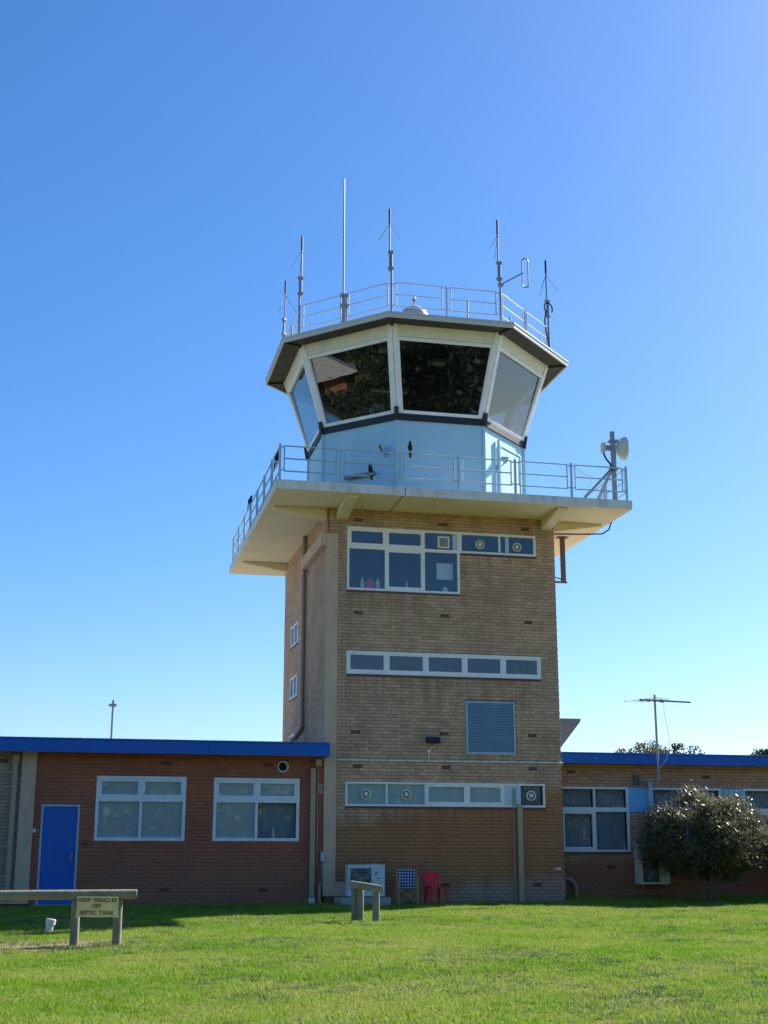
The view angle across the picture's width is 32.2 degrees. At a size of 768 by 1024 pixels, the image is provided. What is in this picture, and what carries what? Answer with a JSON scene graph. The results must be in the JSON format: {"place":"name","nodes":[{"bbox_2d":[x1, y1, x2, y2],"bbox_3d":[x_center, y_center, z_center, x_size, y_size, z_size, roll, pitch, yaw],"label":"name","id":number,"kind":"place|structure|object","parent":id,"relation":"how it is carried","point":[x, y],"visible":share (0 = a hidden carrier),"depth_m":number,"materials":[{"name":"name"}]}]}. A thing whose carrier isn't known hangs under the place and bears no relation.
{"place":"outdoors","nodes":[
{"label":"outdoors","id":0,"kind":"place"},
{"bbox_2d":[365,578,373,587],"bbox_3d":[-0.383,1.907,35.219,0.260,0.300,0.260,3,-15,-12],"label":"tin","id":1,"kind":"object","parent":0,"point":[369,582],"visible":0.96,"depth_m":35.11,"materials":[{"name":"plastic"}]},
{"bbox_2d":[0,896,767,1023],"bbox_3d":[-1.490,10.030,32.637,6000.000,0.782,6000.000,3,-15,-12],"label":"lawn","id":2,"kind":"structure","parent":0,"point":[201,1003],"depth_m":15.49,"materials":[{"name":"plant"}]},
{"bbox_2d":[45,918,55,931],"bbox_3d":[-5.767,7.180,22.956,0.192,0.318,0.166,3,-15,-12],"label":"pipe stub","id":3,"kind":"object","parent":2,"relation":"on","point":[50,923],"visible":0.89,"depth_m":22.91,"materials":[{"name":"white plastic"}]},
{"bbox_2d":[0,889,136,945],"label":"log rail","id":4,"kind":"object","parent":2,"relation":"on","point":[122,894],"visible":0.73,"depth_m":20.41,"materials":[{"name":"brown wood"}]},
{"bbox_2d":[76,896,118,917],"bbox_3d":[-4.405,6.073,20.443,0.630,0.322,0.026,3,-15,-12],"label":"sign","id":5,"kind":"object","parent":4,"relation":"attached to","point":[97,906],"visible":1,"depth_m":20.44,"materials":[{"name":"metal"}]},
{"bbox_2d":[0,736,329,906],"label":"brick building","id":6,"kind":"structure","parent":2,"relation":"on","point":[162,821],"depth_m":32.36,"materials":[{"name":"brick"}]},
{"bbox_2d":[38,807,77,903],"bbox_3d":[-7.761,8.162,31.651,0.794,2.237,0.123,3,-15,-12],"label":"door","id":7,"kind":"structure","parent":6,"relation":"in","point":[57,864],"depth_m":31.70,"materials":[{"name":"blue paint"}]},
{"bbox_2d":[108,700,117,737],"bbox_3d":[-7.882,6.288,38.477,0.260,1.680,0.260,3,-15,-12],"label":"roof mast","id":8,"kind":"object","parent":6,"relation":"on","point":[112,704],"visible":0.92,"depth_m":38.54,"materials":[{"name":"grey metal"}]},
{"bbox_2d":[94,776,186,840],"bbox_3d":[-5.927,7.219,32.372,2.160,1.535,0.092,3,-15,-12],"label":"window","id":9,"kind":"structure","parent":6,"relation":"in","point":[145,794],"depth_m":32.38,"materials":[{"name":"grey glass"}]},
{"bbox_2d":[212,778,299,840],"bbox_3d":[-3.178,7.394,33.025,2.140,1.525,0.204,3,-15,-12],"label":"window","id":10,"kind":"structure","parent":6,"relation":"in","point":[269,803],"depth_m":33.02,"materials":[{"name":"grey glass"}]},
{"bbox_2d":[271,828,274,837],"bbox_3d":[-2.749,7.958,32.978,0.090,0.250,0.086,3,-15,-12],"label":"bottle","id":11,"kind":"object","parent":6,"relation":"in","point":[273,834],"visible":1,"depth_m":32.95,"materials":[{"name":"white plastic"}]},
{"bbox_2d":[334,897,390,905],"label":"concrete plinth","id":12,"kind":"structure","parent":2,"relation":"on","point":[385,901],"depth_m":32.07,"materials":[{"name":"grey concrete"}]},
{"bbox_2d":[345,864,384,897],"bbox_3d":[-0.463,9.002,32.471,0.920,0.790,0.369,3,-15,-12],"label":"air conditioner","id":13,"kind":"object","parent":12,"relation":"on","point":[373,874],"visible":0.72,"depth_m":32.35,"materials":[{"name":"metal"}]},
{"bbox_2d":[348,881,382,922],"bbox_3d":[-0.344,7.802,26.291,0.213,0.971,1.125,9,-17,-31],"label":"log rail","id":14,"kind":"object","parent":2,"relation":"on","point":[357,899],"visible":0.77,"depth_m":26.46,"materials":[{"name":"grey wood"}]},
{"bbox_2d":[395,869,419,904],"bbox_3d":[0.569,9.146,32.447,0.550,0.852,0.483,2,-15,-6],"label":"folding chair","id":15,"kind":"object","parent":2,"relation":"on","point":[407,878],"visible":0.99,"depth_m":32.67,"materials":[{"name":"blue fabric"}]},
{"bbox_2d":[229,311,631,903],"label":"control tower","id":16,"kind":"structure","parent":2,"relation":"on","point":[387,678],"depth_m":35.41,"materials":[{"name":"beige brick"}]},
{"bbox_2d":[232,447,278,560],"bbox_3d":[-3.792,0.018,38.654,0.055,0.964,10.518,3,-15,-12],"label":"balcony railing","id":17,"kind":"object","parent":16,"relation":"on","point":[256,504],"visible":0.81,"depth_m":37.96,"materials":[{"name":"grey metal"}]},
{"bbox_2d":[247,495,253,510],"bbox_3d":[-3.973,-0.277,39.712,0.215,0.470,0.115,1,-15,-3],"label":"bird","id":18,"kind":"object","parent":17,"relation":"on","point":[250,500],"visible":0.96,"depth_m":39.68},
{"bbox_2d":[274,451,278,467],"bbox_3d":[-2.737,-1.351,34.312,0.216,0.470,0.115,9,-17,-32],"label":"bird","id":19,"kind":"object","parent":17,"relation":"on","point":[276,458],"visible":0.83,"depth_m":34.25},
{"bbox_2d":[278,281,294,336],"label":"antenna","id":20,"kind":"object","parent":16,"relation":"on","point":[283,333],"visible":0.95,"depth_m":42.08,"materials":[{"name":"metal"}]},
{"bbox_2d":[289,674,296,701],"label":"window","id":21,"kind":"structure","parent":16,"relation":"in","point":[293,681],"depth_m":39.36,"materials":[{"name":"white paint"}]},
{"bbox_2d":[290,621,297,650],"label":"window","id":22,"kind":"structure","parent":16,"relation":"in","point":[294,629],"depth_m":39.74,"materials":[{"name":"white paint"}]},
{"bbox_2d":[292,236,312,332],"bbox_3d":[-2.477,-6.533,38.998,0.626,3.330,0.600,6,-16,-22],"label":"antenna","id":23,"kind":"object","parent":16,"relation":"on","point":[300,292],"visible":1,"depth_m":38.95,"materials":[{"name":"metal"}]},
{"bbox_2d":[288,361,318,450],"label":"cab window","id":24,"kind":"structure","parent":16,"relation":"in","point":[301,365],"depth_m":40.70,"materials":[{"name":"white paint"}]},
{"bbox_2d":[293,393,341,442],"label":"cab window","id":25,"kind":"structure","parent":16,"relation":"in","point":[300,398],"depth_m":42.27,"materials":[{"name":"glass"}]},
{"bbox_2d":[340,178,347,322],"bbox_3d":[-1.135,-7.455,38.305,0.230,4.765,0.140,3,-15,-12],"label":"mast aerial","id":26,"kind":"object","parent":16,"relation":"on","point":[343,295],"visible":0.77,"depth_m":38.04,"materials":[{"name":"metal"}]},
{"bbox_2d":[308,337,391,426],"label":"cab window","id":27,"kind":"structure","parent":16,"relation":"in","point":[383,339],"depth_m":37.81,"materials":[{"name":"white paint"}]},
{"bbox_2d":[343,471,374,479],"bbox_3d":[-0.679,-1.020,37.192,1.000,0.106,0.142,-9,-17,31],"label":"tube lamp","id":28,"kind":"object","parent":16,"relation":"attached to","point":[353,477],"visible":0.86,"depth_m":37.18,"materials":[{"name":"metal"}]},
{"bbox_2d":[360,577,363,587],"bbox_3d":[-0.578,1.886,35.179,0.100,0.320,0.100,3,-15,-12],"label":"bottle","id":29,"kind":"object","parent":16,"relation":"in","point":[362,583],"visible":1,"depth_m":35.14,"materials":[{"name":"white plastic"}]},
{"bbox_2d":[375,579,379,588],"bbox_3d":[-0.169,1.919,35.266,0.120,0.300,0.120,3,-15,-12],"label":"bottle","id":30,"kind":"object","parent":16,"relation":"on","point":[377,584],"visible":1,"depth_m":35.22,"materials":[{"name":"white plastic"}]},
{"bbox_2d":[370,404,384,414],"bbox_3d":[-0.191,-2.738,37.616,0.415,0.638,0.240,3,-15,-12],"label":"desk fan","id":31,"kind":"object","parent":16,"relation":"on","point":[376,405],"visible":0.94,"depth_m":37.63,"materials":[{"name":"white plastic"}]},
{"bbox_2d":[377,345,386,352],"bbox_3d":[-0.057,-4.674,38.113,0.240,0.155,0.210,3,-15,-12],"label":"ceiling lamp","id":32,"kind":"object","parent":16,"relation":"attached to","point":[381,348],"visible":1,"depth_m":38.03,"materials":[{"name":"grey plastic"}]},
{"bbox_2d":[379,444,387,456],"bbox_3d":[-0.020,-1.720,36.886,0.323,0.320,0.219,10,-18,-33],"label":"floodlight","id":33,"kind":"object","parent":16,"relation":"attached to","point":[382,447],"visible":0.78,"depth_m":36.83,"materials":[{"name":"metal"}]},
{"bbox_2d":[370,387,408,393],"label":"ceiling lamp","id":34,"kind":"object","parent":16,"relation":"attached to","point":[382,390],"visible":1,"depth_m":41.48,"materials":[{"name":"green plastic"}]},
{"bbox_2d":[379,209,400,310],"bbox_3d":[0.125,-6.964,37.342,0.626,3.330,0.600,2,-15,-7],"label":"antenna","id":35,"kind":"object","parent":16,"relation":"on","point":[390,266],"visible":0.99,"depth_m":37.30,"materials":[{"name":"metal"}]},
{"bbox_2d":[347,526,459,595],"bbox_3d":[0.525,1.318,35.393,3.080,1.761,0.100,3,-15,-12],"label":"window","id":36,"kind":"structure","parent":16,"relation":"in","point":[442,541],"depth_m":35.40,"materials":[{"name":"white paint"}]},
{"bbox_2d":[402,297,427,313],"bbox_3d":[0.904,-5.580,39.584,0.920,1.840,0.920,3,-15,-12],"label":"roof ventilator","id":37,"kind":"object","parent":16,"relation":"on","point":[415,310],"visible":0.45,"depth_m":39.34,"materials":[{"name":"metal"}]},
{"bbox_2d":[287,282,547,345],"bbox_3d":[0.920,-4.877,40.972,7.681,1.173,7.681,3,-15,-12],"label":"roof railing","id":38,"kind":"object","parent":16,"relation":"on","point":[524,319],"visible":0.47,"depth_m":37.72,"materials":[{"name":"grey metal"}]},
{"bbox_2d":[426,737,440,759],"bbox_3d":[1.257,6.074,34.134,0.340,0.609,0.310,3,-15,-12],"label":"security light","id":39,"kind":"object","parent":16,"relation":"attached to","point":[433,740],"visible":1,"depth_m":34.08,"materials":[{"name":"grey plastic"}]},
{"bbox_2d":[431,358,445,365],"bbox_3d":[1.605,-4.412,39.120,0.400,0.155,0.290,3,-15,-12],"label":"ceiling lamp","id":40,"kind":"object","parent":16,"relation":"attached to","point":[438,361],"visible":1,"depth_m":39.02,"materials":[{"name":"green plastic"}]},
{"bbox_2d":[346,650,540,680],"bbox_3d":[1.602,4.051,34.934,5.290,0.654,0.098,3,-15,-12],"label":"window","id":41,"kind":"structure","parent":16,"relation":"in","point":[386,672],"depth_m":34.87,"materials":[{"name":"white paint"}]},
{"bbox_2d":[345,782,545,809],"bbox_3d":[1.594,7.295,34.151,5.300,0.652,0.224,3,-15,-12],"label":"window","id":42,"kind":"structure","parent":16,"relation":"in","point":[416,795],"depth_m":34.07,"materials":[{"name":"white paint"}]},
{"bbox_2d":[398,336,492,418],"bbox_3d":[1.652,-3.745,37.321,2.750,2.061,0.712,3,-15,-12],"label":"cab window","id":43,"kind":"structure","parent":16,"relation":"in","point":[399,338],"depth_m":37.29,"materials":[{"name":"white paint"}]},
{"bbox_2d":[278,443,627,499],"bbox_3d":[1.933,-1.014,34.685,9.425,0.964,0.055,3,-15,-12],"label":"balcony railing","id":44,"kind":"object","parent":16,"relation":"on","point":[515,484],"visible":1,"depth_m":34.67,"materials":[{"name":"grey metal"}]},
{"bbox_2d":[368,462,372,479],"bbox_3d":[-0.357,-1.043,34.194,0.128,0.495,0.216,6,-16,-22],"label":"bird","id":45,"kind":"object","parent":44,"relation":"on","point":[370,468],"visible":1,"depth_m":34.10},
{"bbox_2d":[408,441,412,457],"bbox_3d":[0.678,-1.623,34.586,0.128,0.495,0.215,1,-15,-3],"label":"bird","id":46,"kind":"object","parent":44,"relation":"on","point":[410,447],"visible":1,"depth_m":34.49},
{"bbox_2d":[575,467,592,494],"bbox_3d":[5.543,-0.728,36.585,0.531,0.490,2.541,-3,-15,11],"label":"rope","id":47,"kind":"object","parent":44,"relation":"hanging from","point":[586,475],"visible":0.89,"depth_m":35.62,"materials":[{"name":"white plastic"}]},
{"bbox_2d":[459,532,535,558],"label":"window","id":48,"kind":"structure","parent":16,"relation":"in","point":[479,544],"depth_m":36.08,"materials":[{"name":"white paint"}]},
{"bbox_2d":[488,409,507,425],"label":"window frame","id":49,"kind":"structure","parent":16,"relation":"in","point":[505,410],"depth_m":43.11,"materials":[{"name":"white paint"}]},
{"bbox_2d":[489,220,509,320],"bbox_3d":[3.215,-6.794,37.996,0.626,3.330,0.600,5,-16,-20],"label":"antenna","id":50,"kind":"object","parent":16,"relation":"on","point":[499,277],"visible":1,"depth_m":37.98,"materials":[{"name":"metal"}]},
{"bbox_2d":[498,258,528,287],"bbox_3d":[3.697,-6.849,38.044,0.905,0.934,0.109,2,-15,-9],"label":"loop aerial","id":51,"kind":"object","parent":50,"relation":"attached to","point":[501,284],"visible":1,"depth_m":38.01,"materials":[{"name":"grey metal"}]},
{"bbox_2d":[500,456,508,467],"bbox_3d":[3.433,-1.425,38.030,0.318,0.326,0.226,-9,-17,31],"label":"floodlight","id":52,"kind":"object","parent":16,"relation":"attached to","point":[504,458],"visible":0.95,"depth_m":37.96,"materials":[{"name":"metal"}]},
{"bbox_2d":[500,445,521,493],"bbox_3d":[3.683,-0.723,38.515,0.048,2.210,1.327,-9,-17,31],"label":"cab door","id":53,"kind":"structure","parent":16,"relation":"in","point":[505,477],"depth_m":38.53,"materials":[{"name":"white metal"}]},
{"bbox_2d":[487,347,542,439],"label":"cab window","id":54,"kind":"structure","parent":16,"relation":"in","point":[502,350],"depth_m":39.21,"materials":[{"name":"white paint"}]},
{"bbox_2d":[507,381,537,428],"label":"window frame","id":55,"kind":"structure","parent":16,"relation":"in","point":[533,387],"depth_m":42.05,"materials":[{"name":"white paint"}]},
{"bbox_2d":[540,260,557,347],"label":"antenna","id":56,"kind":"object","parent":16,"relation":"on","point":[547,304],"visible":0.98,"depth_m":40.53,"materials":[{"name":"metal"}]},
{"bbox_2d":[555,536,567,583],"bbox_3d":[4.798,1.367,38.260,1.058,1.356,0.240,3,-15,-12],"label":"hanging post","id":57,"kind":"object","parent":16,"relation":"hanging from","point":[562,560],"visible":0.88,"depth_m":38.29,"materials":[{"name":"metal"}]},
{"bbox_2d":[554,522,611,534],"bbox_3d":[5.505,0.419,36.791,1.685,0.509,0.251,1,-15,-4],"label":"cable","id":58,"kind":"object","parent":16,"relation":"attached to","point":[583,533],"visible":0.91,"depth_m":36.75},
{"bbox_2d":[584,470,624,498],"bbox_3d":[5.349,0.536,40.647,0.055,0.964,10.518,3,-15,-12],"label":"balcony railing","id":59,"kind":"object","parent":16,"relation":"on","point":[604,496],"visible":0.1,"depth_m":36.98,"materials":[{"name":"grey metal"}]},
{"bbox_2d":[583,431,628,499],"bbox_3d":[5.995,-1.103,36.381,1.456,1.989,1.246,-3,-15,11],"label":"dish antenna","id":60,"kind":"object","parent":16,"relation":"on","point":[620,447],"visible":0.89,"depth_m":35.94,"materials":[{"name":"grey metal"}]},
{"bbox_2d":[423,871,447,903],"bbox_3d":[1.259,9.247,32.714,0.483,0.799,0.548,6,-16,-22],"label":"plastic chair","id":61,"kind":"object","parent":2,"relation":"on","point":[431,876],"visible":0.98,"depth_m":32.84,"materials":[{"name":"red plastic"}]},
{"bbox_2d":[565,877,578,896],"bbox_3d":[4.814,9.964,35.096,0.660,0.643,0.120,3,-15,-12],"label":"drain pipe","id":62,"kind":"object","parent":2,"relation":"on","point":[573,882],"visible":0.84,"depth_m":35.13,"materials":[{"name":"white plastic"}]},
{"bbox_2d":[614,740,678,753],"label":"gum tree","id":63,"kind":"object","parent":2,"relation":"on","point":[644,749],"visible":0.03,"depth_m":108.30,"materials":[{"name":"green plant"}]},
{"bbox_2d":[561,752,767,899],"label":"brick building","id":64,"kind":"structure","parent":2,"relation":"on","point":[605,795],"depth_m":36.09,"materials":[{"name":"brick"}]},
{"bbox_2d":[562,786,630,853],"bbox_3d":[5.672,8.323,35.893,1.970,1.760,0.220,3,-15,-12],"label":"window","id":65,"kind":"structure","parent":64,"relation":"in","point":[576,811],"depth_m":35.95,"materials":[{"name":"grey paint"}]},
{"bbox_2d":[634,841,670,885],"bbox_3d":[7.135,9.398,35.555,0.860,1.170,0.549,3,-15,-12],"label":"air conditioner","id":66,"kind":"object","parent":64,"relation":"attached to","point":[643,877],"visible":0.48,"depth_m":35.26,"materials":[{"name":"beige metal"}]},
{"bbox_2d":[624,695,690,782],"bbox_3d":[7.577,6.199,36.341,1.614,2.342,1.239,11,-18,-37],"label":"tv aerial","id":67,"kind":"object","parent":64,"relation":"attached to","point":[660,700],"visible":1,"depth_m":36.14,"materials":[{"name":"metal"}]},
{"bbox_2d":[652,788,720,834],"bbox_3d":[8.291,8.472,36.464,2.080,1.760,0.220,3,-15,-12],"label":"window","id":68,"kind":"structure","parent":64,"relation":"in","point":[662,793],"depth_m":36.60,"materials":[{"name":"grey paint"}]},
{"bbox_2d":[743,789,767,837],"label":"window","id":69,"kind":"structure","parent":64,"relation":"in","point":[760,793],"depth_m":37.16,"materials":[{"name":"grey paint"}]},
{"bbox_2d":[661,742,704,753],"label":"gum tree","id":70,"kind":"object","parent":2,"relation":"on","point":[678,745],"visible":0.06,"depth_m":110.36,"materials":[{"name":"green plant"}]},
{"bbox_2d":[629,779,767,901],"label":"bush","id":71,"kind":"object","parent":2,"relation":"on","point":[706,849],"visible":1,"depth_m":33.91,"materials":[{"name":"green plant"}]},
{"bbox_2d":[749,748,767,754],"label":"dark tree","id":72,"kind":"object","parent":2,"relation":"on","point":[763,751],"visible":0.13,"depth_m":111.88,"materials":[{"name":"green plant"}]},
{"bbox_2d":[0,0,767,754],"label":"sky","id":73,"kind":"structure","parent":0,"point":[165,165],"materials":[{"name":"blue"}]},
{"bbox_2d":[566,892,767,902],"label":"tall grass","id":74,"kind":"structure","parent":0,"point":[745,897],"depth_m":34.93,"materials":[{"name":"green plant"}]}
]}

